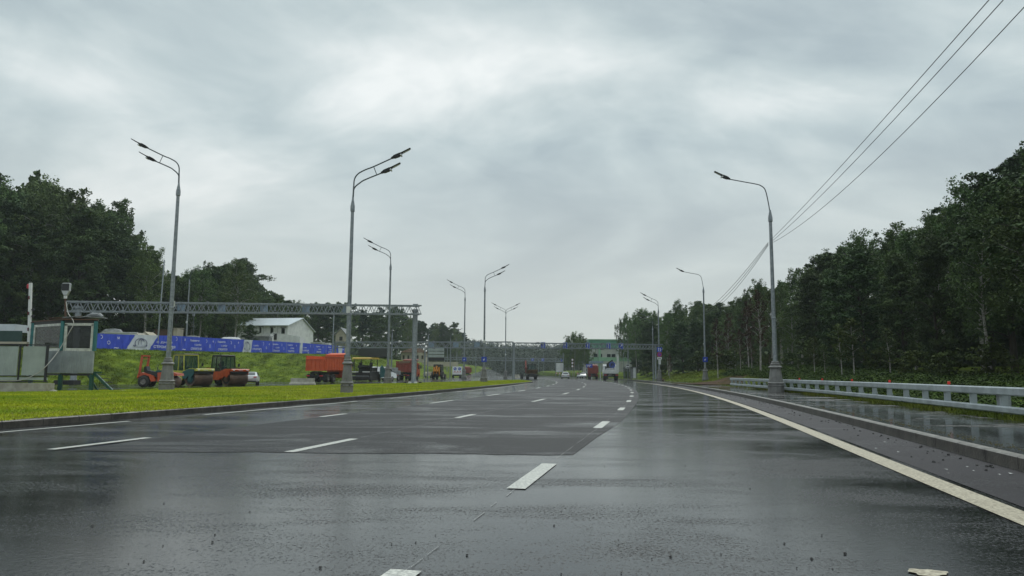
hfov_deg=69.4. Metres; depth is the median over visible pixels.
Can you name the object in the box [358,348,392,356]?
dark shed
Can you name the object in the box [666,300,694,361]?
birch tree
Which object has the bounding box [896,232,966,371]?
broadleaf tree
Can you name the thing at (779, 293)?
birch tree
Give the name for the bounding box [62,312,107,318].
roof sheet
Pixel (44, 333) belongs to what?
window
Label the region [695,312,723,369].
broadleaf tree
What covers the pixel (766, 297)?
birch tree
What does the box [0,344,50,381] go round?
panel fence
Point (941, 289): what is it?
birch tree
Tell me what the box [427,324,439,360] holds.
pine tree
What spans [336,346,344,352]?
fence banner
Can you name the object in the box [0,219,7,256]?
birch tree
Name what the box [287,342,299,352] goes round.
fence banner
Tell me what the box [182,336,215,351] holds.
fence banner
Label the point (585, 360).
birch tree
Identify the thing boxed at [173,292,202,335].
broadleaf tree
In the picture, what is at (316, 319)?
broadleaf tree
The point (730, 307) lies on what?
birch tree
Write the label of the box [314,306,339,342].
broadleaf tree
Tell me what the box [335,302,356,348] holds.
birch tree
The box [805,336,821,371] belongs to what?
young tree
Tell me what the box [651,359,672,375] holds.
shrub
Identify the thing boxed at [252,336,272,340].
shed
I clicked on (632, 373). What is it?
bus shelter
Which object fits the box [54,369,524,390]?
side road
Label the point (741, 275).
overhead cable
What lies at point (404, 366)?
dump truck
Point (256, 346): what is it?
fence banner
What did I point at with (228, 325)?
broadleaf tree
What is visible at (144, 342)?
fence banner
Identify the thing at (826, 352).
young tree
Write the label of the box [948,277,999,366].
broadleaf tree
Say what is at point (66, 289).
floodlight
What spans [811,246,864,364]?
broadleaf tree
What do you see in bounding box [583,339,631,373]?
office building
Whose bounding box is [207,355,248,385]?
road roller
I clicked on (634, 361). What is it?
broadleaf tree
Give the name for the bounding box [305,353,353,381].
dump truck
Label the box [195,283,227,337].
birch tree
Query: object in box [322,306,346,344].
pine tree
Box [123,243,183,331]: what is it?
birch tree
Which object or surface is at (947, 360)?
shrub
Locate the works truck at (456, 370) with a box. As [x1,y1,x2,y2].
[452,366,461,377]
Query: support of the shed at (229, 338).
on the bank
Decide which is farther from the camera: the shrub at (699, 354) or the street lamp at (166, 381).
the shrub at (699, 354)
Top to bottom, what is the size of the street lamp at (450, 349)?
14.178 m
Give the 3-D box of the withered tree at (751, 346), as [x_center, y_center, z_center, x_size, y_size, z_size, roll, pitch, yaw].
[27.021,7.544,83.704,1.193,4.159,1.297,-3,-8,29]
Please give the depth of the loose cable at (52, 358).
40.10 m
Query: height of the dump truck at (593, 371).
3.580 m
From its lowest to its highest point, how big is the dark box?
0.293 m
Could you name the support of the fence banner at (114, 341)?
attached to the banner frame
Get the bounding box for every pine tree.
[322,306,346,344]
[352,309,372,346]
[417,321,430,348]
[417,321,431,349]
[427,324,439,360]
[459,333,469,349]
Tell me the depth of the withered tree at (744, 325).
90.01 m
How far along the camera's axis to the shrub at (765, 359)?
85.56 m
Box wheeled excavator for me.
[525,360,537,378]
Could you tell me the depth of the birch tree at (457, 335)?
309.63 m
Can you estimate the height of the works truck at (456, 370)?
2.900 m
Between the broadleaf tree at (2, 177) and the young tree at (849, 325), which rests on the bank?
the broadleaf tree at (2, 177)
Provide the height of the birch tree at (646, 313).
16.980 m
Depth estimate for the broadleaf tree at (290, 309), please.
176.92 m
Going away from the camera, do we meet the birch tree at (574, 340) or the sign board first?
the sign board
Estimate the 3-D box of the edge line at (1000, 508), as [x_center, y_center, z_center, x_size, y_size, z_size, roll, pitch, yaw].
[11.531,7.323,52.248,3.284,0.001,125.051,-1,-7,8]
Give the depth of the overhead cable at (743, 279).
56.81 m
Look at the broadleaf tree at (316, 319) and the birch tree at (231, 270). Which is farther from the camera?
the broadleaf tree at (316, 319)
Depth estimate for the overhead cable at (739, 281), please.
60.09 m
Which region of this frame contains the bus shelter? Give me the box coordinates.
[623,367,635,379]
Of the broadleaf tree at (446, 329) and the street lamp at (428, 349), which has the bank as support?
the broadleaf tree at (446, 329)
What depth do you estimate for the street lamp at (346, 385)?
38.20 m
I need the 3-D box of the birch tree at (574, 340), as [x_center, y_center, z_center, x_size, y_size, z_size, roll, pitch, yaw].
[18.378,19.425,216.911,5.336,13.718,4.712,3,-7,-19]
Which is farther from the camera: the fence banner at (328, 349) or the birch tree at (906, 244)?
the fence banner at (328, 349)
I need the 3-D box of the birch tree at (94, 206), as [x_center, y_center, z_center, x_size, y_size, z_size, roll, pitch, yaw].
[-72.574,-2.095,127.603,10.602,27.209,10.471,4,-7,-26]
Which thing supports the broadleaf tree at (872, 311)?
on the verge
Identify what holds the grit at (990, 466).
on the road at (697, 515)
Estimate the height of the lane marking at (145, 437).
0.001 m
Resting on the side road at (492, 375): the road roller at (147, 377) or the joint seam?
the road roller at (147, 377)
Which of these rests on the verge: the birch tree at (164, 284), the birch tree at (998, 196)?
the birch tree at (998, 196)
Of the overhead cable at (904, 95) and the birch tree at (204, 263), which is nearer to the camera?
the overhead cable at (904, 95)
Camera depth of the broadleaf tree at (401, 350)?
364.39 m
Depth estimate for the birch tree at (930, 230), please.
63.79 m
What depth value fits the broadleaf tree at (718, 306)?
202.00 m
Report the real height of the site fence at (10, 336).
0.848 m
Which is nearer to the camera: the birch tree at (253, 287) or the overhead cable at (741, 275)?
the overhead cable at (741, 275)
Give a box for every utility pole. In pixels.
[157,260,164,340]
[332,315,333,352]
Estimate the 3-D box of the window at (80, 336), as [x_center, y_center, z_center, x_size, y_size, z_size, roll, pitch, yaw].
[-24.467,2.776,41.784,1.672,1.575,0.090,0,-7,0]
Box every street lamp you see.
[132,139,180,389]
[185,264,212,335]
[340,148,410,392]
[364,238,391,382]
[391,317,409,367]
[427,322,442,378]
[441,328,462,377]
[448,280,466,379]
[480,264,508,381]
[494,303,519,378]
[615,334,628,378]
[635,310,653,380]
[640,292,661,380]
[677,268,708,380]
[714,171,784,391]
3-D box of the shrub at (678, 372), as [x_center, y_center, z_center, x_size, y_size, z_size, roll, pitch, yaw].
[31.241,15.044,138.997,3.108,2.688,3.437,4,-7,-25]
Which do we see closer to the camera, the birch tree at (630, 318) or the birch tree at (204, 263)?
the birch tree at (204, 263)
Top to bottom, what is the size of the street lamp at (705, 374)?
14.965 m
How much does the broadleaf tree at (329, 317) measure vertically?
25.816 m
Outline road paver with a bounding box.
[352,357,384,380]
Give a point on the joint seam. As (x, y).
(506, 495)
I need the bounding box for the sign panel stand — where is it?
[556,363,561,371]
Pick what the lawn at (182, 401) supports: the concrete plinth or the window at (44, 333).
the concrete plinth
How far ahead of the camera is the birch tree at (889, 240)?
74.22 m
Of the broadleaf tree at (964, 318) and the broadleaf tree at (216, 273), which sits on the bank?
the broadleaf tree at (216, 273)
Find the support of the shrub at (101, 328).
on the bank
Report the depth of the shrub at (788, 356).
78.94 m
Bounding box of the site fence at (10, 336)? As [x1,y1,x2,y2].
[0,331,21,341]
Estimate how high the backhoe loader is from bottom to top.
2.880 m
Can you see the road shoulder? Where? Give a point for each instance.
(1000, 482)
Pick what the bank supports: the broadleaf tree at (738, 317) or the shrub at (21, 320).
the shrub at (21, 320)
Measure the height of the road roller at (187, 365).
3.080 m
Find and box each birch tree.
[0,175,45,312]
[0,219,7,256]
[3,191,77,318]
[11,183,57,345]
[15,169,71,346]
[23,173,78,319]
[35,185,108,318]
[56,197,128,314]
[91,198,148,317]
[114,241,157,323]
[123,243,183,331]
[137,268,176,332]
[141,250,170,327]
[177,268,212,335]
[181,265,221,335]
[191,260,212,336]
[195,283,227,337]
[217,257,258,336]
[223,261,252,336]
[231,275,263,333]
[254,281,270,302]
[254,291,276,317]
[256,296,290,317]
[291,300,310,324]
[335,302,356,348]
[339,311,359,344]
[353,317,371,355]
[394,323,411,350]
[398,315,412,348]
[429,323,443,351]
[451,329,463,359]
[558,344,571,369]
[561,336,575,377]
[567,331,583,377]
[573,333,583,377]
[574,338,590,377]
[583,342,595,364]
[614,319,625,372]
[619,312,632,359]
[623,309,644,372]
[627,313,641,374]
[634,308,657,372]
[640,348,649,374]
[645,310,664,353]
[654,312,679,375]
[656,310,674,370]
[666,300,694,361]
[683,301,709,351]
[705,304,716,311]
[709,315,738,367]
[713,300,740,368]
[729,289,759,363]
[738,286,769,362]
[745,278,771,360]
[754,287,788,361]
[758,283,800,363]
[766,280,796,357]
[767,267,814,363]
[770,300,809,364]
[778,312,798,363]
[821,228,884,362]
[859,221,918,346]
[878,230,953,369]
[906,205,974,370]
[912,223,970,342]
[922,173,1002,372]
[939,202,1023,368]
[974,184,1023,334]
[978,153,1023,291]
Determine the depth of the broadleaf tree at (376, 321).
230.68 m
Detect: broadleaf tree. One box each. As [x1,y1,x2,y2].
[0,172,39,313]
[0,195,47,345]
[0,212,33,318]
[13,225,87,320]
[31,207,130,320]
[66,215,133,328]
[99,234,144,321]
[99,244,168,333]
[127,255,164,332]
[155,275,207,335]
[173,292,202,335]
[183,266,236,337]
[206,264,254,337]
[214,257,280,329]
[240,324,260,339]
[247,282,268,317]
[272,300,315,324]
[305,306,338,342]
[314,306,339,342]
[316,302,339,340]
[331,301,350,350]
[341,302,365,349]
[360,310,393,346]
[377,309,402,352]
[387,307,408,356]
[396,308,411,351]
[436,324,453,358]
[445,322,463,360]
[629,324,646,372]
[638,320,666,370]
[664,321,692,373]
[684,319,713,371]
[687,301,707,332]
[694,305,726,369]
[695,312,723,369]
[706,302,725,359]
[729,307,763,365]
[789,269,839,363]
[793,248,853,363]
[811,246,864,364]
[814,269,860,366]
[820,246,897,367]
[847,247,893,365]
[866,236,931,344]
[873,249,924,367]
[876,253,945,369]
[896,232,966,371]
[914,206,965,364]
[934,185,1023,369]
[940,167,1023,375]
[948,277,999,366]
[961,175,1023,304]
[980,140,1023,276]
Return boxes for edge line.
[4,383,526,431]
[638,382,1023,524]
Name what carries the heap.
on the bank
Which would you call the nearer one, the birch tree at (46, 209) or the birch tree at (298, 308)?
the birch tree at (46, 209)
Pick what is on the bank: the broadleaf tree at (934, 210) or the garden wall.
the garden wall
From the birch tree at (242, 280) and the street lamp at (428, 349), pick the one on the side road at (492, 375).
the street lamp at (428, 349)
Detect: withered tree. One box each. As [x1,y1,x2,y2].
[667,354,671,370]
[708,319,724,378]
[720,312,735,369]
[734,329,744,369]
[738,300,755,366]
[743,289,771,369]
[746,336,755,367]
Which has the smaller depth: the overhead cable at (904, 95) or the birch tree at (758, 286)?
the overhead cable at (904, 95)
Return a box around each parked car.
[248,372,259,384]
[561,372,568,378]
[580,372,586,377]
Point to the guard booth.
(74, 356)
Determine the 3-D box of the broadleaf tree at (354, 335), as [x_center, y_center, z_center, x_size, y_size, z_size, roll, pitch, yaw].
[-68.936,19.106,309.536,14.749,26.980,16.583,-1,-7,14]
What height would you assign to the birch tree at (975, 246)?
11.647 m
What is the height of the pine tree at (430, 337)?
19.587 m
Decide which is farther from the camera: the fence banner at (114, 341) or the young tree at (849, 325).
the fence banner at (114, 341)
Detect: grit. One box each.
[7,387,1010,575]
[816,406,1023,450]
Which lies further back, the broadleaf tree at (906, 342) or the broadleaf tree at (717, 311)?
the broadleaf tree at (717, 311)
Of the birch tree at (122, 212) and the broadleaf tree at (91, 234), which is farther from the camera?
the birch tree at (122, 212)
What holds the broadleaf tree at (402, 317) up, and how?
on the bank
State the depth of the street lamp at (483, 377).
89.90 m
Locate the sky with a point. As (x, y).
(575, 146)
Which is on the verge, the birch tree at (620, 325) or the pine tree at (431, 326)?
the birch tree at (620, 325)
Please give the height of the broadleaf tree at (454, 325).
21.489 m
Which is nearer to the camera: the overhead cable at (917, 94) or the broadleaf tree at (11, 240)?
the overhead cable at (917, 94)
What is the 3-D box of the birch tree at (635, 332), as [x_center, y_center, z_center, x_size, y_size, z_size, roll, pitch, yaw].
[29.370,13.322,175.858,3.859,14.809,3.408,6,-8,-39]
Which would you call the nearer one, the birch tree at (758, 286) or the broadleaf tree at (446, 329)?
the birch tree at (758, 286)
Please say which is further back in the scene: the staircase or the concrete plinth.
the staircase
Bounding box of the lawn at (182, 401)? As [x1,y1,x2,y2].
[0,381,521,419]
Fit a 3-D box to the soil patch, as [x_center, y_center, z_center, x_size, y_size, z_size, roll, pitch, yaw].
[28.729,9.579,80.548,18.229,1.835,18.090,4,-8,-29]
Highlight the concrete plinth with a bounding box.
[0,383,54,391]
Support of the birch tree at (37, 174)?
on the bank
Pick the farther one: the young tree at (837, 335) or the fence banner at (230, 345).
the fence banner at (230, 345)
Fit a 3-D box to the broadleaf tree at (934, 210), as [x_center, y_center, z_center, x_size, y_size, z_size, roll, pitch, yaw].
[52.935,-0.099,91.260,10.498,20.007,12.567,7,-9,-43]
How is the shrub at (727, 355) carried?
on the verge
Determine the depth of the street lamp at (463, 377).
117.58 m
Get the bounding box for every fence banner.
[97,333,134,348]
[127,335,181,350]
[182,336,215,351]
[216,338,243,351]
[242,340,272,352]
[273,341,286,352]
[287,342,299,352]
[299,343,312,353]
[313,344,325,353]
[326,345,333,353]
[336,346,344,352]
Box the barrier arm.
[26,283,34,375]
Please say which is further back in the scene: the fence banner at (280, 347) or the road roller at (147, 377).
the fence banner at (280, 347)
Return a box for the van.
[377,367,396,380]
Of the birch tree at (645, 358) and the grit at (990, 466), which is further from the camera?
the birch tree at (645, 358)
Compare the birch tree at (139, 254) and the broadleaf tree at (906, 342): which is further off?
the birch tree at (139, 254)
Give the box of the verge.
[526,366,1023,401]
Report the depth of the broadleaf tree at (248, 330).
121.76 m
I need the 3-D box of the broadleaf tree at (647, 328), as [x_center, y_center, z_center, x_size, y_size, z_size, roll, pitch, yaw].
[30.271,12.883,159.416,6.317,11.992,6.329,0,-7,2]
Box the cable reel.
[609,362,614,367]
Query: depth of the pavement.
18.09 m
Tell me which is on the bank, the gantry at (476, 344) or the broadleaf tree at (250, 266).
the broadleaf tree at (250, 266)
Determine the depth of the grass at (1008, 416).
28.49 m
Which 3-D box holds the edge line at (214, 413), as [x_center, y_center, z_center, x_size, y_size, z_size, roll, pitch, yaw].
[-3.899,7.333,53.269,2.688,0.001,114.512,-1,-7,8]
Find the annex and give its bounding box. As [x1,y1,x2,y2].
[272,333,313,351]
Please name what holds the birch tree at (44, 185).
on the bank
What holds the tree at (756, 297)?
on the verge
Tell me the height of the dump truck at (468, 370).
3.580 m
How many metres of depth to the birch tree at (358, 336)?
261.40 m
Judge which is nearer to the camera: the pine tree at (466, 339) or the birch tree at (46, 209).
the birch tree at (46, 209)
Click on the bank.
(260, 369)
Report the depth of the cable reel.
149.94 m
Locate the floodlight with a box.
[62,283,70,316]
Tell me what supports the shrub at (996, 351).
on the verge
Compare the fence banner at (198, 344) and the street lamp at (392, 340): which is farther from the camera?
the street lamp at (392, 340)
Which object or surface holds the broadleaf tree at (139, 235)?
on the bank
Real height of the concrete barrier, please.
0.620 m
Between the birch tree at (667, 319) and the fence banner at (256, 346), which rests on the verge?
the birch tree at (667, 319)
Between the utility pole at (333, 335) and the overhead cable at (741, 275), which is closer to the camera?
the overhead cable at (741, 275)
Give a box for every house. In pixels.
[237,318,314,343]
[334,327,351,352]
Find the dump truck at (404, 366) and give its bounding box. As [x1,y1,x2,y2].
[396,359,421,379]
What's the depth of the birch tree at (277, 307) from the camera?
168.70 m
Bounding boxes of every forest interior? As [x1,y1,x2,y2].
[1,307,474,364]
[633,301,1023,370]
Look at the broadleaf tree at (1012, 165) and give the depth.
60.08 m
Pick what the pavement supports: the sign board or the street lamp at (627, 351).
the street lamp at (627, 351)
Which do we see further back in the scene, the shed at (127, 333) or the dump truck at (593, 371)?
the dump truck at (593, 371)
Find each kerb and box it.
[0,381,533,428]
[578,377,1023,471]
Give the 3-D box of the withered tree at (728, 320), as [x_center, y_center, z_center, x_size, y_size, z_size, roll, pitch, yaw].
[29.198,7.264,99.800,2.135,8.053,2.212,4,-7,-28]
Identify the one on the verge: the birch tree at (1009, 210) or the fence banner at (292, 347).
the birch tree at (1009, 210)
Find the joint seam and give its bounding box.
[374,388,630,569]
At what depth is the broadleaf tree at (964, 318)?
65.58 m
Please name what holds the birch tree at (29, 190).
on the bank
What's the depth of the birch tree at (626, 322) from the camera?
187.49 m
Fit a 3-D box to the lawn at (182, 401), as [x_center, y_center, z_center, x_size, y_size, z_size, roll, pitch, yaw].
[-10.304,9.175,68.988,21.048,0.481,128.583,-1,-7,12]
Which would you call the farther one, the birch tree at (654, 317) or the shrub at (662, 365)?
the birch tree at (654, 317)
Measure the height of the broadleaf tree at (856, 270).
11.362 m
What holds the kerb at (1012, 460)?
on the road at (697, 515)
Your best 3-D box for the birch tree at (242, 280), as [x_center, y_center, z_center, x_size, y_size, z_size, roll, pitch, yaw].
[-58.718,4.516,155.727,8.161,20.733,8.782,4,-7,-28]
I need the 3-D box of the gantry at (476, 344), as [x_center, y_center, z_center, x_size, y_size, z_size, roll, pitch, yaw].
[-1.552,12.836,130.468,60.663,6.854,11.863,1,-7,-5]
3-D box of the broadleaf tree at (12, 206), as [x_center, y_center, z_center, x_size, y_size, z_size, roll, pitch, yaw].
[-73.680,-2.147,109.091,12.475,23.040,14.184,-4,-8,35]
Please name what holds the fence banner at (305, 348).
attached to the banner frame
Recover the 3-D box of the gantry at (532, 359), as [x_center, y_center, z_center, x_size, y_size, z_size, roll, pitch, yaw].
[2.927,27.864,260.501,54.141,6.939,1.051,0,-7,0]
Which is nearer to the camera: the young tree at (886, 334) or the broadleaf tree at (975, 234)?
the broadleaf tree at (975, 234)
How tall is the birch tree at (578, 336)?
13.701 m
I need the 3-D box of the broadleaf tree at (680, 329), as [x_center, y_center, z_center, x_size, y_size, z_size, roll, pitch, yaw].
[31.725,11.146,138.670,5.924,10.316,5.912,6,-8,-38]
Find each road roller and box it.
[137,355,183,386]
[160,354,214,385]
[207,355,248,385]
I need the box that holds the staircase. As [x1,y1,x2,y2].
[87,372,118,389]
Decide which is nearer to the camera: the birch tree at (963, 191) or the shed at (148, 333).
the birch tree at (963, 191)
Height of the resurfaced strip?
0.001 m
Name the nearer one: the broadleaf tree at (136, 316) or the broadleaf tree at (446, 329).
the broadleaf tree at (136, 316)
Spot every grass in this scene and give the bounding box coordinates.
[651,369,1023,421]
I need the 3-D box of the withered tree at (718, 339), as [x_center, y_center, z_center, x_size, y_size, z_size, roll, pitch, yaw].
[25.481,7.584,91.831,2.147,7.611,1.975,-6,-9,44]
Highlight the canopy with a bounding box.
[589,361,602,378]
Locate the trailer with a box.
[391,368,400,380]
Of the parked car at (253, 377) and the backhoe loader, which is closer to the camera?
the parked car at (253, 377)
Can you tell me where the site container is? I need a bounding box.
[0,324,27,332]
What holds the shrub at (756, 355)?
on the verge
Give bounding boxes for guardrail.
[730,378,1023,415]
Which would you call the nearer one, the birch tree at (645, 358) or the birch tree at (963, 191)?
the birch tree at (963, 191)
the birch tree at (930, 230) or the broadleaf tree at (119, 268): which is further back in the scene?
the broadleaf tree at (119, 268)
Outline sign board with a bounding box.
[424,348,443,377]
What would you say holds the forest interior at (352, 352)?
on the bank
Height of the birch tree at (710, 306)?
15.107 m
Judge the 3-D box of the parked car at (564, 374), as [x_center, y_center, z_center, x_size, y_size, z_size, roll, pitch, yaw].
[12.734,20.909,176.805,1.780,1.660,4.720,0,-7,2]
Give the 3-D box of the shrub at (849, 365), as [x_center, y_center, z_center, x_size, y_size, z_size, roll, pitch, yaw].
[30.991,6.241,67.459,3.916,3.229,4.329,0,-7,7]
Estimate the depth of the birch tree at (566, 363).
213.69 m
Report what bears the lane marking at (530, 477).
on the resurfaced strip
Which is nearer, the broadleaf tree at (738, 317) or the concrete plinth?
the concrete plinth
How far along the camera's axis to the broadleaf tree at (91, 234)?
110.35 m
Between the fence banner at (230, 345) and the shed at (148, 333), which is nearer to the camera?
the shed at (148, 333)
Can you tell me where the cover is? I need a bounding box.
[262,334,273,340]
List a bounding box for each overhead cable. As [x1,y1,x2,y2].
[704,243,767,311]
[705,246,767,313]
[708,244,767,310]
[774,7,1023,241]
[776,0,1002,237]
[796,0,988,213]
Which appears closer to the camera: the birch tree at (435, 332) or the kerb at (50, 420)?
the kerb at (50, 420)
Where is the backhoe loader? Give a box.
[431,364,445,378]
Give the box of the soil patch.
[672,374,760,384]
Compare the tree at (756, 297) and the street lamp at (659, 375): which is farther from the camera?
the street lamp at (659, 375)
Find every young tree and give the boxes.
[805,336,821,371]
[815,344,832,372]
[826,323,852,374]
[837,317,870,374]
[876,328,899,372]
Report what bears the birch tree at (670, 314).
on the verge
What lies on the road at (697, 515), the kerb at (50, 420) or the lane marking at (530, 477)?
the kerb at (50, 420)
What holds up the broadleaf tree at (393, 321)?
on the bank
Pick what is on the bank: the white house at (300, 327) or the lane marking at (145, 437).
the white house at (300, 327)
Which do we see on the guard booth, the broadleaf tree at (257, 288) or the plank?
the plank
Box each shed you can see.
[102,332,137,334]
[143,332,155,334]
[154,329,172,335]
[173,328,183,341]
[215,337,239,343]
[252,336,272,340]
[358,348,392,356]
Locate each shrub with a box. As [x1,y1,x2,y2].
[4,312,36,346]
[98,320,113,332]
[639,365,652,376]
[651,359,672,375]
[673,361,685,373]
[687,347,720,369]
[711,348,744,370]
[735,346,759,367]
[756,353,772,365]
[777,350,803,365]
[832,345,867,367]
[887,345,940,373]
[923,348,977,376]
[962,335,1018,375]
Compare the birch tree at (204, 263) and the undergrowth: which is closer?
the undergrowth
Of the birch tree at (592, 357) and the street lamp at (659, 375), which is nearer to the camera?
the street lamp at (659, 375)
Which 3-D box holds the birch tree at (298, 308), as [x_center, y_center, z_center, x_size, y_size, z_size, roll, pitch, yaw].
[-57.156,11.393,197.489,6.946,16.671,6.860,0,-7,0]
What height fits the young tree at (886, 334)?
3.738 m
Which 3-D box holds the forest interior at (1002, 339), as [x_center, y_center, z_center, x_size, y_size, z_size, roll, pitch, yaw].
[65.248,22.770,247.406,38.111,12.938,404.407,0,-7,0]
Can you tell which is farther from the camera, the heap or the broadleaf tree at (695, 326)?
the broadleaf tree at (695, 326)
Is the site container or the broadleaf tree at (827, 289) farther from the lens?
the broadleaf tree at (827, 289)
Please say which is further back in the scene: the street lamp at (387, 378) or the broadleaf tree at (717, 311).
the broadleaf tree at (717, 311)
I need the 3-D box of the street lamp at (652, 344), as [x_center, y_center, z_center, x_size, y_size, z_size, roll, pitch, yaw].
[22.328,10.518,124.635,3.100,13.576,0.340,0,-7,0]
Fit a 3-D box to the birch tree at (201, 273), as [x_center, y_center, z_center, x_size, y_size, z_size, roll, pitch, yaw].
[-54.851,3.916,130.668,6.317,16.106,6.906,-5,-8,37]
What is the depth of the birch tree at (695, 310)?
146.82 m
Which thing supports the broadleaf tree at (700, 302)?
on the verge
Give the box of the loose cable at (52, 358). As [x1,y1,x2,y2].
[0,302,73,380]
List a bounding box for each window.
[33,323,60,350]
[63,323,92,350]
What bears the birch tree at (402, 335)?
on the bank
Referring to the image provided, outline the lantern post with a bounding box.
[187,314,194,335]
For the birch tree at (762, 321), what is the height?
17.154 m
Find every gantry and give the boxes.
[63,300,421,382]
[334,341,662,379]
[444,357,582,361]
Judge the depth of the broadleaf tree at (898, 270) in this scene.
59.82 m
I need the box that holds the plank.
[0,342,28,343]
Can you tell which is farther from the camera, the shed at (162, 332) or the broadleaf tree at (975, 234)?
the shed at (162, 332)
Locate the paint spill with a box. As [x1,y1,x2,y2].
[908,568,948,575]
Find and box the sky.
[0,0,1023,353]
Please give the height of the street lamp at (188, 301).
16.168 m
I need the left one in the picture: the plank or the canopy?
the plank
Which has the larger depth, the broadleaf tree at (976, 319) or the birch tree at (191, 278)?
the birch tree at (191, 278)
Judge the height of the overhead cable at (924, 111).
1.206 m
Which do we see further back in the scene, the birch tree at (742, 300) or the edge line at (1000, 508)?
the birch tree at (742, 300)
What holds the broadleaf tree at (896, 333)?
on the verge
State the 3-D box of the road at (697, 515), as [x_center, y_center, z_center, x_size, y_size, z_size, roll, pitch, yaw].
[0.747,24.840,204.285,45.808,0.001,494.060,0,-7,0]
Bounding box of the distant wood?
[426,335,582,376]
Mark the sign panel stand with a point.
(558, 367)
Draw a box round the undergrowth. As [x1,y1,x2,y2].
[719,364,1023,415]
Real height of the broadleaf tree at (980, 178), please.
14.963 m
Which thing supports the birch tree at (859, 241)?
on the verge
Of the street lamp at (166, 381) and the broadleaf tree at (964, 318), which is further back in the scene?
the broadleaf tree at (964, 318)
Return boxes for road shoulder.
[650,383,1023,506]
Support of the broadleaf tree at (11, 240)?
on the bank
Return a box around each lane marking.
[51,381,556,448]
[285,381,584,451]
[381,379,633,575]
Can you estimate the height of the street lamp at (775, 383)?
13.981 m
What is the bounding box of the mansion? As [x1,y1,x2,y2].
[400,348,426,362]
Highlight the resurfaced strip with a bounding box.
[68,377,637,454]
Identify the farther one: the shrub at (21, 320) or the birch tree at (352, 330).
the birch tree at (352, 330)
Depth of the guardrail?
24.34 m
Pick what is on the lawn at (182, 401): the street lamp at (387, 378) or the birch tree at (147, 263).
the street lamp at (387, 378)
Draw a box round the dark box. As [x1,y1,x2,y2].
[54,380,80,384]
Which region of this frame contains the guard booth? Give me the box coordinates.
[28,319,98,390]
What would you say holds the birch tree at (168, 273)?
on the bank
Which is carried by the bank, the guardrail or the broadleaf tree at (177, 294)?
the broadleaf tree at (177, 294)
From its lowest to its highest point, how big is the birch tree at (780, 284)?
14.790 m
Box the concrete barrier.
[289,378,315,384]
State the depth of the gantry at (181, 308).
70.10 m
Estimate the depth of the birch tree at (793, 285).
97.05 m
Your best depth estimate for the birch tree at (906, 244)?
67.48 m
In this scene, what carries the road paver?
on the side road at (492, 375)
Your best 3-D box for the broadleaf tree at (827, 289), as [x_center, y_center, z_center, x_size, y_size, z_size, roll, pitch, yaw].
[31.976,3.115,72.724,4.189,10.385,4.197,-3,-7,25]
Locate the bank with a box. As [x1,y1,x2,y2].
[0,348,489,384]
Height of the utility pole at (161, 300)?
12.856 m
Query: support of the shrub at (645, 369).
on the verge
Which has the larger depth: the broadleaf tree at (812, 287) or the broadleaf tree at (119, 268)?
the broadleaf tree at (119, 268)
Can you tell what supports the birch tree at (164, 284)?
on the bank
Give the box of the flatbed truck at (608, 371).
[602,360,618,379]
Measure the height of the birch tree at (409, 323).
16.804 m
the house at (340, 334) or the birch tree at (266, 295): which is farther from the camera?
the house at (340, 334)
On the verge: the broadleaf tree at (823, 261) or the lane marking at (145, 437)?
the broadleaf tree at (823, 261)
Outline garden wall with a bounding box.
[422,362,457,366]
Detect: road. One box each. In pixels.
[0,375,1023,575]
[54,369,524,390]
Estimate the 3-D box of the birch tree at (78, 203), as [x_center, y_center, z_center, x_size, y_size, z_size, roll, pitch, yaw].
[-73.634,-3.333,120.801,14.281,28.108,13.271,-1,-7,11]
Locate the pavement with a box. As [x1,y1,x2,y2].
[592,377,1023,454]
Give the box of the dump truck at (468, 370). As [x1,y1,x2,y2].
[465,367,471,373]
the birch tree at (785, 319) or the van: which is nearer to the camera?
the birch tree at (785, 319)
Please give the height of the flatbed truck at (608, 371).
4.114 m
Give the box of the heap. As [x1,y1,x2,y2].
[99,329,122,333]
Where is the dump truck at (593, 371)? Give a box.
[586,365,598,378]
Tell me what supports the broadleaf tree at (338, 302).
on the bank
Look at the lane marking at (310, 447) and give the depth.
12.45 m
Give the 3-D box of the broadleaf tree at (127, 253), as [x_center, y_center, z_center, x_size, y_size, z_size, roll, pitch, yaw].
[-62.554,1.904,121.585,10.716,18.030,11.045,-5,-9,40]
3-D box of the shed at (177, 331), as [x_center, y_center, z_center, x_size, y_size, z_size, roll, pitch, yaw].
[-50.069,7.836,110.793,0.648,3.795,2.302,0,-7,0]
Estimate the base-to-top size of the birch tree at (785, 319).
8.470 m

